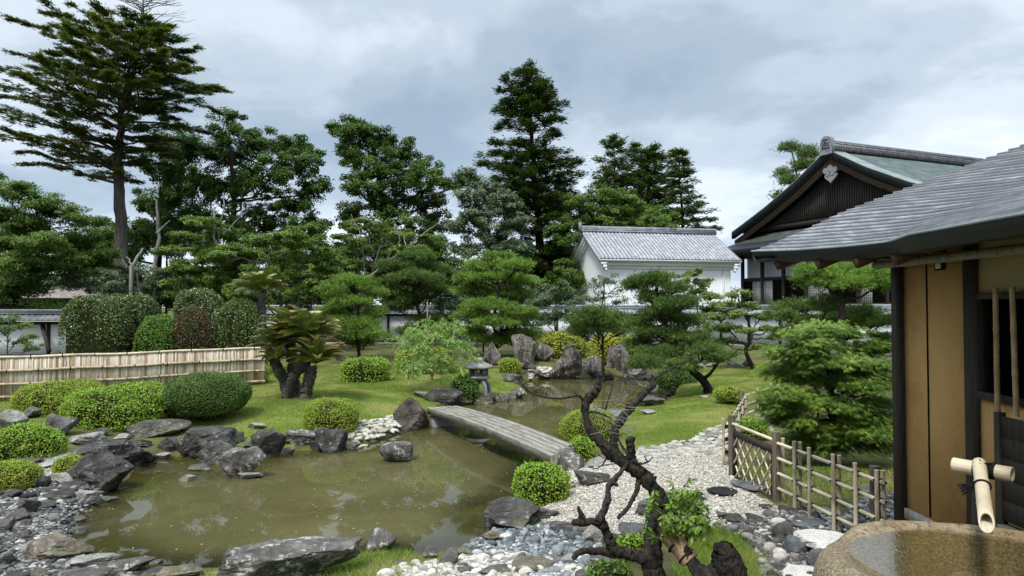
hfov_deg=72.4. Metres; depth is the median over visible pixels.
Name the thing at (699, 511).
clipped shrub
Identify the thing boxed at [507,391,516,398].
rock
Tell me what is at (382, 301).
distant tree
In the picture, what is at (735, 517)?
rock
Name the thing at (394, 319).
garden wall
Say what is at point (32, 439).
clipped shrub
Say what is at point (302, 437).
rock
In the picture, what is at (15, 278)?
maple tree
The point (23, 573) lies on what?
rock
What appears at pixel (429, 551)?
rock
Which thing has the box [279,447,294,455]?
rock
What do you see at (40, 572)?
rock
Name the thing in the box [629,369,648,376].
rock
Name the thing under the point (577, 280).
bushy tree
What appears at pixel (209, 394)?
clipped shrub
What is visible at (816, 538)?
rock
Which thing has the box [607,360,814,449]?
grass
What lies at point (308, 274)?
maple tree
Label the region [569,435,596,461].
clipped shrub
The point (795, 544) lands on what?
rock
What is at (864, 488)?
rock
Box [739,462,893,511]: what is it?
grass
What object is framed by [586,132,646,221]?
conifer
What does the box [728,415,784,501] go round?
lattice gate
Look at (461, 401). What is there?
rock
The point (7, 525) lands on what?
rock
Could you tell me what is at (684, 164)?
conifer
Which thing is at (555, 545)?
pebbles
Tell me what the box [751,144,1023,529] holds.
tea house
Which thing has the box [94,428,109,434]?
rock
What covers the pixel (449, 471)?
pond water
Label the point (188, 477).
rock
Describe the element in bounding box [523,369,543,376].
rock
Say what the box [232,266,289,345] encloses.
cycad
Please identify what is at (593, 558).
rock
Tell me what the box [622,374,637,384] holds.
rock
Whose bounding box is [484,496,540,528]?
rock
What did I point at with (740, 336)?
garden wall
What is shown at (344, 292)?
bushy tree
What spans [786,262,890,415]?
garden pine
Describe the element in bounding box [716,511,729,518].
rock
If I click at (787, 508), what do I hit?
rock
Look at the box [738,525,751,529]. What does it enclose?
rock
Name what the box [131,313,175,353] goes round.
clipped shrub
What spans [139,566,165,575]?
rock
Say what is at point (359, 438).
cobble
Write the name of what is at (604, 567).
clipped shrub
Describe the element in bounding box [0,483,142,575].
pebbles
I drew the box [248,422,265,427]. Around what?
rock
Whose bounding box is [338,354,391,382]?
clipped shrub
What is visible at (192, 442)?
rock
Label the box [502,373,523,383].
rock
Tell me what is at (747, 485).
stepping stone
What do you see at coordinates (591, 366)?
rock
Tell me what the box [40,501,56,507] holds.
rock
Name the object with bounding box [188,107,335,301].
broadleaf tree
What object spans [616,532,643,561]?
clipped shrub
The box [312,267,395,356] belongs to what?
garden pine
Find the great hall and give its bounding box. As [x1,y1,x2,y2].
[728,136,984,304]
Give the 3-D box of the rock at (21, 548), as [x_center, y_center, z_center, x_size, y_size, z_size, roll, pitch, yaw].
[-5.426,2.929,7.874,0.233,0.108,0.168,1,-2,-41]
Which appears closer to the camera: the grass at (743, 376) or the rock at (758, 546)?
the rock at (758, 546)
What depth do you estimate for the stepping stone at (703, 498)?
9.13 m
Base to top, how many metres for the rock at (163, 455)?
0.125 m
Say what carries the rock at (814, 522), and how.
on the pebbles at (781, 554)
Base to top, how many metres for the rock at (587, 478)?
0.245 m
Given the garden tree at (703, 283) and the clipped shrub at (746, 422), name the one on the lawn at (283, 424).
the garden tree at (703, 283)
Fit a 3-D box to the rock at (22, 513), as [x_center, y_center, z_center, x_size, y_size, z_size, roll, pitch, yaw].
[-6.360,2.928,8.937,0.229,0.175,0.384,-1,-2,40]
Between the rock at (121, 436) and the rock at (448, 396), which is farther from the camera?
the rock at (448, 396)
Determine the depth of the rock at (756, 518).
8.01 m
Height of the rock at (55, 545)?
0.292 m
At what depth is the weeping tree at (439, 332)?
21.00 m
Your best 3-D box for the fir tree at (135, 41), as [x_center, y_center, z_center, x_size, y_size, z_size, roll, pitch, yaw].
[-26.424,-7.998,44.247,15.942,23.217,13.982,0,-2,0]
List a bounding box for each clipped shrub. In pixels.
[0,420,69,460]
[0,457,44,490]
[9,376,104,414]
[48,454,83,472]
[57,292,148,378]
[59,378,175,431]
[127,292,162,318]
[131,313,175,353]
[160,369,255,421]
[171,303,213,349]
[172,286,224,348]
[209,297,267,367]
[258,364,269,383]
[301,396,360,433]
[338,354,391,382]
[450,373,480,404]
[498,357,521,374]
[511,460,572,505]
[556,407,622,441]
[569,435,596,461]
[584,558,633,575]
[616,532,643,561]
[643,489,710,539]
[655,365,696,388]
[712,385,746,403]
[740,416,770,440]
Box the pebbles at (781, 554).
[714,491,893,575]
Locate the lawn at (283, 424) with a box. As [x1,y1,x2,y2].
[0,360,807,575]
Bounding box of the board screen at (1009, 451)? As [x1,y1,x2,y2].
[993,412,1023,530]
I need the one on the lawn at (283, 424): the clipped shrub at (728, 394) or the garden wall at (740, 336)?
the clipped shrub at (728, 394)
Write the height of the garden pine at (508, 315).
5.287 m
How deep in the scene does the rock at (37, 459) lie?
11.58 m
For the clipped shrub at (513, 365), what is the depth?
27.19 m
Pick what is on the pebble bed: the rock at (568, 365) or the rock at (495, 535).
the rock at (495, 535)
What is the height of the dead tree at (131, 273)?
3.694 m
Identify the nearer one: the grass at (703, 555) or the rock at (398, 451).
the grass at (703, 555)
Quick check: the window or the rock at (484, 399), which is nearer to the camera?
the window
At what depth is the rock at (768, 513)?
8.24 m
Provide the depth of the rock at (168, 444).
13.67 m
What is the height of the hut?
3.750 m
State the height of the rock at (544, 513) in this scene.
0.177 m
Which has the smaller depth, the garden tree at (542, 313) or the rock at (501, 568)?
the rock at (501, 568)
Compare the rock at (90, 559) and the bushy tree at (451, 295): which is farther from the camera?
the bushy tree at (451, 295)
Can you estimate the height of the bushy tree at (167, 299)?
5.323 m
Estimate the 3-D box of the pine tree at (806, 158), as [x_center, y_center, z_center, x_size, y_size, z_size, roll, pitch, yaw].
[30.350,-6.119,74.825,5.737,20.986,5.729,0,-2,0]
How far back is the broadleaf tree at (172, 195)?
52.44 m
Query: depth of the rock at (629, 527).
7.78 m
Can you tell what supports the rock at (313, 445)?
on the ground at (102, 535)
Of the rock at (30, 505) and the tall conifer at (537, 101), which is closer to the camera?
the rock at (30, 505)
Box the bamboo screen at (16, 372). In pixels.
[0,347,264,399]
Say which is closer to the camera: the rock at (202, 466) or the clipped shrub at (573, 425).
the rock at (202, 466)
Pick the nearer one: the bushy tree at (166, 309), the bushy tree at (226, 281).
the bushy tree at (226, 281)
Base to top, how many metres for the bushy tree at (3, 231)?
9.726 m
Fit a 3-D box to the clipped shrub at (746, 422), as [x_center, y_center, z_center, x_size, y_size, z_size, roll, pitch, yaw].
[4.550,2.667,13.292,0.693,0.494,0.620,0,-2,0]
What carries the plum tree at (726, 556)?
on the ground at (102, 535)
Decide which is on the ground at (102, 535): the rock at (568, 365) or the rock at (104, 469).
the rock at (104, 469)
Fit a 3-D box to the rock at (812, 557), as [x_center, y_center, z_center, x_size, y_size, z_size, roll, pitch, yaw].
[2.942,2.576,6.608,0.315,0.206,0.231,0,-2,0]
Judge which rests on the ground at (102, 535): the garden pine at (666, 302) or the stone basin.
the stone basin
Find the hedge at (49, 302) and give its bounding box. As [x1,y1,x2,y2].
[0,295,68,308]
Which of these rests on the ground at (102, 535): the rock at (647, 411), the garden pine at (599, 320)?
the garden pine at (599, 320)
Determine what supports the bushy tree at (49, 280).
on the ground at (102, 535)
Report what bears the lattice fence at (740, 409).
on the ground at (102, 535)
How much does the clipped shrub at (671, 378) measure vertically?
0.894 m
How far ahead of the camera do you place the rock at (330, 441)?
14.05 m
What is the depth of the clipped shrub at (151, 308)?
27.27 m
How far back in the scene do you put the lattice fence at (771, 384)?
15.68 m
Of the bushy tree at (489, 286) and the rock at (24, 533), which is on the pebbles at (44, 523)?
the rock at (24, 533)
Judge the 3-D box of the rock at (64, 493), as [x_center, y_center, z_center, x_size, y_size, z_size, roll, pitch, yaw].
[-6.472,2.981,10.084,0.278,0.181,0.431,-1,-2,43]
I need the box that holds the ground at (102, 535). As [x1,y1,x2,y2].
[0,308,893,575]
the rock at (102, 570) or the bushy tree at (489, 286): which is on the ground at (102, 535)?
the bushy tree at (489, 286)
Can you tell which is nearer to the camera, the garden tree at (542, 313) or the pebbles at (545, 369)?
the pebbles at (545, 369)
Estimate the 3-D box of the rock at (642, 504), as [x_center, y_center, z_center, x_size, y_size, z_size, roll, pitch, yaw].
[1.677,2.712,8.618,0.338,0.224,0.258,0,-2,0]
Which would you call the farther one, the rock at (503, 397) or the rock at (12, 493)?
the rock at (503, 397)
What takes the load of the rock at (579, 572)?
on the pebbles at (480, 557)
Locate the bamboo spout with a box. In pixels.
[950,457,1014,533]
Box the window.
[976,287,1023,416]
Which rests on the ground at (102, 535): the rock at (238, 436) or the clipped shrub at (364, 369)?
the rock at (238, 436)
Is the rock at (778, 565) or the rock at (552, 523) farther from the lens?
the rock at (552, 523)
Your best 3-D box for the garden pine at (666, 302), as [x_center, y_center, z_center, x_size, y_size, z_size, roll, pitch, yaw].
[5.111,1.393,21.307,3.874,4.185,2.996,0,-2,0]
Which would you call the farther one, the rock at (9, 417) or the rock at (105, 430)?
the rock at (9, 417)
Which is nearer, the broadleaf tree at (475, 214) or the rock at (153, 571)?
the rock at (153, 571)
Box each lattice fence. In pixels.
[722,391,747,465]
[747,383,804,417]
[776,441,886,530]
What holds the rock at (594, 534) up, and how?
on the pebble bed
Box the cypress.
[747,318,892,461]
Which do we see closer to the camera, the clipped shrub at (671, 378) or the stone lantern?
the stone lantern
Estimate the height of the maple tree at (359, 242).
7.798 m
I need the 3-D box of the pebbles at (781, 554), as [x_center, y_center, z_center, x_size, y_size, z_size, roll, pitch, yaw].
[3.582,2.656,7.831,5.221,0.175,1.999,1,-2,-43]
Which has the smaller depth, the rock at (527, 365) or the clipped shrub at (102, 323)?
the clipped shrub at (102, 323)
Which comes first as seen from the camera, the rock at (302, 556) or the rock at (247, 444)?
the rock at (302, 556)
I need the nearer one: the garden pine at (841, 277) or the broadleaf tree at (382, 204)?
the garden pine at (841, 277)
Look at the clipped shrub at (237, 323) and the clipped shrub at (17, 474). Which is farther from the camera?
the clipped shrub at (237, 323)
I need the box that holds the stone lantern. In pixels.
[464,357,493,394]
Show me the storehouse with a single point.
(623, 252)
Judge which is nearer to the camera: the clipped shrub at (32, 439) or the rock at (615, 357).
the clipped shrub at (32, 439)
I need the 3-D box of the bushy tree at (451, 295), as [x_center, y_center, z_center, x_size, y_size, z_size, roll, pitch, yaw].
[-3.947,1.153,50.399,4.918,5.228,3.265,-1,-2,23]
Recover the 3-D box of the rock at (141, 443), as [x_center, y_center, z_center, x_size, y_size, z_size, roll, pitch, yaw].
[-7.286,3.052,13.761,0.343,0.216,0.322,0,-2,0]
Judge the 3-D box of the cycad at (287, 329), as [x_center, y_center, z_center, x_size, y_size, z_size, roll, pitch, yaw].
[-5.475,1.697,18.161,2.780,2.568,2.178,-1,-2,44]
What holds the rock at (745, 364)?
on the lawn at (283, 424)
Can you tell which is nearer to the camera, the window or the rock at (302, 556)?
the window
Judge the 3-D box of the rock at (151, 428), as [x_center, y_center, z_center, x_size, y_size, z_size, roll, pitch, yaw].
[-7.332,2.952,14.568,1.168,0.409,0.765,0,-2,0]
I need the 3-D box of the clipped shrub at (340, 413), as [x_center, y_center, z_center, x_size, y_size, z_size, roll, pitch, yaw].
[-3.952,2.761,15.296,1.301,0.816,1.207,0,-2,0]
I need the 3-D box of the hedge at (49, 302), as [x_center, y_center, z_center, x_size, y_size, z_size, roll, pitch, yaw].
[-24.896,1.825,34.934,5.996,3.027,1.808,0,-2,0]
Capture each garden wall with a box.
[0,309,68,359]
[255,305,704,344]
[707,304,891,359]
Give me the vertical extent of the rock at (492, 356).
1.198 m
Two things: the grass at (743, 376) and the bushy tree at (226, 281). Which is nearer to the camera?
the grass at (743, 376)
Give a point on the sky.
(723, 82)
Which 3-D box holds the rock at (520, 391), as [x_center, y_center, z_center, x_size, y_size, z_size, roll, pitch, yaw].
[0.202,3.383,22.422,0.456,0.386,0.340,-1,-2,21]
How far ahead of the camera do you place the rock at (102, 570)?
6.93 m
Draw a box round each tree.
[0,0,235,290]
[0,171,127,303]
[0,224,79,274]
[0,274,57,303]
[0,313,47,355]
[45,257,190,297]
[51,232,154,269]
[59,265,141,298]
[63,129,221,312]
[119,248,143,294]
[128,210,203,320]
[137,272,192,309]
[148,215,252,302]
[151,199,169,300]
[175,264,248,302]
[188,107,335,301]
[195,225,343,351]
[212,193,254,298]
[233,279,313,310]
[274,261,343,304]
[284,286,337,339]
[301,236,340,302]
[312,113,473,302]
[316,271,363,304]
[321,216,446,345]
[351,214,442,308]
[365,270,440,299]
[377,291,431,304]
[384,318,486,383]
[417,241,468,293]
[431,285,482,339]
[432,281,485,304]
[444,165,537,283]
[459,281,507,299]
[502,283,548,304]
[517,355,747,575]
[520,274,559,339]
[524,279,583,330]
[537,268,586,304]
[541,183,680,291]
[580,271,630,333]
[681,266,730,359]
[706,286,779,369]
[765,138,819,199]
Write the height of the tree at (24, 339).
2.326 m
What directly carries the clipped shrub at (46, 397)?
on the lawn at (283, 424)
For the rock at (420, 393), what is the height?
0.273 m
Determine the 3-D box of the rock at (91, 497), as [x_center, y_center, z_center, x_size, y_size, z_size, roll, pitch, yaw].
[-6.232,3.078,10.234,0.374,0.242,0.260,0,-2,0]
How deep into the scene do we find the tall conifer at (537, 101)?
54.83 m
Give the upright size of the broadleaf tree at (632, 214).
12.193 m
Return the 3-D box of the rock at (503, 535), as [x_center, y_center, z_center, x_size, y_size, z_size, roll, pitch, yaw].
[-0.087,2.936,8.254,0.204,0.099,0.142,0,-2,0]
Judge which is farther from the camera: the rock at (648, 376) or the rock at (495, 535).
the rock at (648, 376)
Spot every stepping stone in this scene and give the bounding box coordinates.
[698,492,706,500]
[706,486,737,495]
[730,480,768,490]
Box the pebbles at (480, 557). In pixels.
[376,549,592,575]
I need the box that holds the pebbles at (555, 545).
[443,521,603,575]
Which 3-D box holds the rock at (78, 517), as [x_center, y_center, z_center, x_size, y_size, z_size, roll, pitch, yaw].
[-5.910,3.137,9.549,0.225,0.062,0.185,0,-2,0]
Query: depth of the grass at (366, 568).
7.33 m
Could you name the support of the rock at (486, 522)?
on the ground at (102, 535)
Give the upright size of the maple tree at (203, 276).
7.074 m
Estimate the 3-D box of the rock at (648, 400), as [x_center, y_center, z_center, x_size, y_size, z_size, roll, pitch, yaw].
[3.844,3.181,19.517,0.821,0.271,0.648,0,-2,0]
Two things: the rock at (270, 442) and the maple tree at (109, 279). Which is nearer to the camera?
the rock at (270, 442)
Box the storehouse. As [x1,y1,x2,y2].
[566,222,741,305]
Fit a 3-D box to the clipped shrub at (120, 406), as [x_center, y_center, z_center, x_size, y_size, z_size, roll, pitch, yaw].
[-8.550,2.522,15.337,2.256,1.029,2.095,0,-2,0]
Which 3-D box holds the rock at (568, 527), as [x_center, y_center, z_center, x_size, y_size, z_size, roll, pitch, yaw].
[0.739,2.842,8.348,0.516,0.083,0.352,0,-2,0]
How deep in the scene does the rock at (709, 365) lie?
28.29 m
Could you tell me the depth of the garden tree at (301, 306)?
37.72 m
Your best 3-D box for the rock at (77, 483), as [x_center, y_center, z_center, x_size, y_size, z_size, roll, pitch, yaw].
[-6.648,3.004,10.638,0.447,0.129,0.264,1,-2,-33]
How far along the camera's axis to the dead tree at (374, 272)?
40.58 m
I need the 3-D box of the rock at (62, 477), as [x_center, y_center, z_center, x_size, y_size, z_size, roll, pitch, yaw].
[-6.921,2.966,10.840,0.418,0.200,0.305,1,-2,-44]
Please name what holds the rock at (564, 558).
on the pebbles at (480, 557)
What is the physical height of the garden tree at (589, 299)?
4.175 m
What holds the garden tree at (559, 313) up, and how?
on the ground at (102, 535)
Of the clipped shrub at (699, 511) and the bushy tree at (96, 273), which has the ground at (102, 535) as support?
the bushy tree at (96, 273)
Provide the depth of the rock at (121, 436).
13.95 m
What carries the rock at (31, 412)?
on the ground at (102, 535)
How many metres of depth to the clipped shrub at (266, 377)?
22.70 m
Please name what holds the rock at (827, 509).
on the ground at (102, 535)
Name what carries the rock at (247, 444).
on the ground at (102, 535)
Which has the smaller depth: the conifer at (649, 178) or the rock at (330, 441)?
the rock at (330, 441)
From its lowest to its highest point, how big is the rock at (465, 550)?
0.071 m
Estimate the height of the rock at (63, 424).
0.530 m
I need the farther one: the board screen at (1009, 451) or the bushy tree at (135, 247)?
the bushy tree at (135, 247)
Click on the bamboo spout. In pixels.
(981, 471)
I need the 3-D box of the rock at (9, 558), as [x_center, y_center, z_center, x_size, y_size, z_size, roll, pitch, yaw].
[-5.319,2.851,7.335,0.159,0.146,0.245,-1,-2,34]
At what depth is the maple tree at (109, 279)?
37.60 m
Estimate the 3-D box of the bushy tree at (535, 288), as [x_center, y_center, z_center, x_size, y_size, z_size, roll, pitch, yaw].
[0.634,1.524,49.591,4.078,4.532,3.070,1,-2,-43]
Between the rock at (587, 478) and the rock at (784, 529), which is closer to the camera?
the rock at (784, 529)
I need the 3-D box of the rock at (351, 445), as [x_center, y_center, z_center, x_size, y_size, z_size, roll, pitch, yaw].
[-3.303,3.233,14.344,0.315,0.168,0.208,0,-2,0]
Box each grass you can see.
[200,546,459,575]
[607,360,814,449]
[667,517,785,575]
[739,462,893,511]
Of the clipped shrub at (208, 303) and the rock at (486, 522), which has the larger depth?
the clipped shrub at (208, 303)
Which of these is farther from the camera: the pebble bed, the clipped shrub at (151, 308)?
the clipped shrub at (151, 308)
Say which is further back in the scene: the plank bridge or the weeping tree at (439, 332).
the weeping tree at (439, 332)
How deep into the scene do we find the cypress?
10.74 m
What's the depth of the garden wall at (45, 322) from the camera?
31.34 m
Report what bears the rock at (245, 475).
on the pond water
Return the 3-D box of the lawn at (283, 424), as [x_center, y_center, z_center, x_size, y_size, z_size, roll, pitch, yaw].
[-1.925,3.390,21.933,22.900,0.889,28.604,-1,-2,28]
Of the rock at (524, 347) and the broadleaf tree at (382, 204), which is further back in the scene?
the broadleaf tree at (382, 204)
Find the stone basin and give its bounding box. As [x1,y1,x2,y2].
[812,520,1023,575]
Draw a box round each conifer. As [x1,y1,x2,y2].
[471,58,588,291]
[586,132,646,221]
[618,139,681,226]
[658,147,723,232]
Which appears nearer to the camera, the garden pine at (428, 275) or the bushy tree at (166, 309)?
the garden pine at (428, 275)
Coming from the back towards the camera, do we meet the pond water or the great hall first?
the great hall
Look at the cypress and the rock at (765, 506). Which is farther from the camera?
the cypress
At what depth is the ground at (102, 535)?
11.50 m
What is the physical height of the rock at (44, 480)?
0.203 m
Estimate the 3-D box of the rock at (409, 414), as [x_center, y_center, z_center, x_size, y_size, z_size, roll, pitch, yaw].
[-2.390,3.072,16.814,0.951,0.925,0.556,1,-2,-32]
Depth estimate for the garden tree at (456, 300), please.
39.94 m
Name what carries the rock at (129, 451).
on the ground at (102, 535)
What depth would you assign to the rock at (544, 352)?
30.29 m
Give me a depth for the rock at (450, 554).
7.36 m
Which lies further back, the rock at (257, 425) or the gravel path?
the rock at (257, 425)
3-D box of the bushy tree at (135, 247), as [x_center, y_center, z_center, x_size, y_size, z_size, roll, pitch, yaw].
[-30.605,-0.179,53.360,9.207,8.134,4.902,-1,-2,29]
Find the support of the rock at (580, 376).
on the pond water
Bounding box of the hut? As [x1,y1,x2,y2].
[10,283,108,303]
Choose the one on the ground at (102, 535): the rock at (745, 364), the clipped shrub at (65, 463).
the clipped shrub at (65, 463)
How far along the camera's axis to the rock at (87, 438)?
13.42 m
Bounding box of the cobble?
[354,436,362,440]
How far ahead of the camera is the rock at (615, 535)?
7.65 m
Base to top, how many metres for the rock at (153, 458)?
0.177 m
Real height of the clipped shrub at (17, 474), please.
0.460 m
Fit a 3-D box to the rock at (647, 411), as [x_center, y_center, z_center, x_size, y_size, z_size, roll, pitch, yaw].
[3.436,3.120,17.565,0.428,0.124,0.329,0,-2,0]
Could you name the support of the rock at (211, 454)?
on the ground at (102, 535)
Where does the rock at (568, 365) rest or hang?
in the pond water
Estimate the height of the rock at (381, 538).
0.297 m
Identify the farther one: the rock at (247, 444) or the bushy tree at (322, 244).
the bushy tree at (322, 244)
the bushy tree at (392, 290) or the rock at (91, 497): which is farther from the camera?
the bushy tree at (392, 290)
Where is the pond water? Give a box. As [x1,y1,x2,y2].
[114,375,676,556]
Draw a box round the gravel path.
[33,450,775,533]
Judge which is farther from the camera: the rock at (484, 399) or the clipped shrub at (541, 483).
the rock at (484, 399)
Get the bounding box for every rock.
[0,409,29,426]
[0,489,23,497]
[0,507,31,521]
[0,516,15,532]
[0,552,19,564]
[3,571,30,575]
[10,529,30,537]
[13,457,43,462]
[17,498,40,511]
[18,544,27,552]
[23,406,41,417]
[26,532,94,559]
[30,568,53,575]
[31,475,51,486]
[35,452,70,466]
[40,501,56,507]
[43,488,77,499]
[45,413,78,434]
[48,472,73,482]
[57,480,91,488]
[57,565,116,575]
[64,553,121,567]
[66,447,134,491]
[68,439,152,464]
[68,526,88,534]
[69,431,105,444]
[73,515,86,520]
[75,490,101,504]
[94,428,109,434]
[101,496,119,501]
[104,556,155,571]
[113,433,131,439]
[125,418,191,437]
[130,439,152,446]
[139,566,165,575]
[142,453,157,462]
[149,558,163,564]
[156,452,170,458]
[156,564,202,575]
[157,437,178,451]
[175,426,237,457]
[178,474,195,480]
[188,463,211,469]
[198,440,234,465]
[216,536,361,575]
[218,446,265,477]
[234,431,243,442]
[237,471,263,478]
[242,439,252,448]
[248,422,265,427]
[251,428,286,457]
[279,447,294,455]
[286,429,315,445]
[309,440,320,451]
[314,427,347,453]
[344,442,358,449]
[366,527,396,551]
[379,441,412,461]
[393,397,429,431]
[414,391,427,397]
[422,545,437,558]
[423,387,462,405]
[439,546,458,564]
[456,397,469,405]
[457,547,473,554]
[457,566,473,571]
[473,393,492,404]
[478,564,510,572]
[481,531,501,539]
[482,515,495,528]
[483,342,500,364]
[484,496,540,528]
[495,393,509,401]
[498,533,511,538]
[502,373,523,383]
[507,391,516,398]
[511,334,535,362]
[511,387,524,397]
[512,555,557,572]
[522,361,535,369]
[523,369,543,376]
[534,342,554,361]
[539,507,558,518]
[549,342,581,378]
[549,521,568,527]
[553,522,589,531]
[557,557,571,561]
[558,449,583,470]
[573,470,609,485]
[574,374,586,378]
[575,569,586,575]
[582,355,601,376]
[582,525,602,542]
[587,455,614,466]
[590,555,616,562]
[596,373,614,379]
[606,344,634,374]
[612,533,619,539]
[618,522,645,535]
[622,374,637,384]
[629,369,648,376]
[635,499,648,515]
[640,396,664,404]
[640,409,656,413]
[641,374,654,379]
[706,362,715,366]
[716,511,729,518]
[724,513,745,521]
[726,361,743,367]
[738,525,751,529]
[742,360,749,366]
[745,513,765,522]
[751,543,763,548]
[759,504,771,508]
[760,532,772,535]
[762,509,780,516]
[771,523,795,536]
[772,563,785,570]
[777,505,798,512]
[782,564,813,575]
[784,535,809,552]
[788,516,827,526]
[793,529,842,548]
[796,506,807,511]
[806,548,822,566]
[807,507,830,513]
[852,485,880,492]
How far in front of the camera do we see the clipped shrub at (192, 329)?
24.37 m
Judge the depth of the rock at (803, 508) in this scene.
8.37 m
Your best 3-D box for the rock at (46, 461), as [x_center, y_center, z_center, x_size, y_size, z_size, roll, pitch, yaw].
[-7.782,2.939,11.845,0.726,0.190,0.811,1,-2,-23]
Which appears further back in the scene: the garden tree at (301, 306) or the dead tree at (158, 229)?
the dead tree at (158, 229)
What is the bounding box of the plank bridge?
[427,406,584,467]
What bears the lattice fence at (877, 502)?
on the ground at (102, 535)
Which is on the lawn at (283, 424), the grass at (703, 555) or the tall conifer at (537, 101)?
the grass at (703, 555)
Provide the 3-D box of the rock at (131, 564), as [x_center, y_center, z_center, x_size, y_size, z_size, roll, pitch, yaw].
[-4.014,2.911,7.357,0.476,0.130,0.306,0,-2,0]
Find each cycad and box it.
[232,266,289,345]
[247,304,348,398]
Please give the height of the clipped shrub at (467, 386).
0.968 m
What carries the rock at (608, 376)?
in the pond water
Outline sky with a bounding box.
[0,0,1023,307]
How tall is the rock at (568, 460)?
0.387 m
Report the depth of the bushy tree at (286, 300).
43.70 m
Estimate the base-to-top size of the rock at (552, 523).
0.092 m
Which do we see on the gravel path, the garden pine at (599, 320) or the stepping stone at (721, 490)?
the stepping stone at (721, 490)
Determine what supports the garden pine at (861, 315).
on the ground at (102, 535)
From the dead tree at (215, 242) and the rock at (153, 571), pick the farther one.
the dead tree at (215, 242)
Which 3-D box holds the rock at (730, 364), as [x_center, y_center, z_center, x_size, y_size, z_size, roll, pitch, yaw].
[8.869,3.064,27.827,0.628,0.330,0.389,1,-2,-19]
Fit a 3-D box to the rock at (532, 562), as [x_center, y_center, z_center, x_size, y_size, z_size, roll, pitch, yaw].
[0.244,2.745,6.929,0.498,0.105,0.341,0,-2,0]
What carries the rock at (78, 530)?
in the pond water
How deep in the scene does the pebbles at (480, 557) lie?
7.04 m
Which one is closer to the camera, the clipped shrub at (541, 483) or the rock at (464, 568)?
the rock at (464, 568)
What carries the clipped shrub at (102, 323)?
on the ground at (102, 535)
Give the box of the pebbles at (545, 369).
[527,366,551,378]
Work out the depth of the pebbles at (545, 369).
28.40 m
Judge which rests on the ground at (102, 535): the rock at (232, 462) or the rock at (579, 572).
the rock at (232, 462)
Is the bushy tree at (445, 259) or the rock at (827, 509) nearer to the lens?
the rock at (827, 509)
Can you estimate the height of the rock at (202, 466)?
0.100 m
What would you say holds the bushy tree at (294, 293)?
on the ground at (102, 535)
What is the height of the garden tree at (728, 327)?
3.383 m
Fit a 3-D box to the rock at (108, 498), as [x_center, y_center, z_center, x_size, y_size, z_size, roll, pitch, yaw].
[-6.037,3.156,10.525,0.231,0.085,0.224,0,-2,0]
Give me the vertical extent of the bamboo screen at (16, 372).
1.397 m
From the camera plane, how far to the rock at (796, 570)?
6.45 m
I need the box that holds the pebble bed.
[1,489,889,567]
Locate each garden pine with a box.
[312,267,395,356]
[373,247,455,335]
[447,250,545,348]
[559,302,634,381]
[616,265,745,393]
[755,291,891,412]
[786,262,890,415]
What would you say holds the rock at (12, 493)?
on the pebble bed
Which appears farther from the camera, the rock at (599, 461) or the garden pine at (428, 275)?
the garden pine at (428, 275)
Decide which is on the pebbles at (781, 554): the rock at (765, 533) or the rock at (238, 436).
the rock at (765, 533)
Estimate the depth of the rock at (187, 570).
7.12 m
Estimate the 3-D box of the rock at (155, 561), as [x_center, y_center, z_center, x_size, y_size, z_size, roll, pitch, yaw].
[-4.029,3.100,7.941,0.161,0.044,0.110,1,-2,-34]

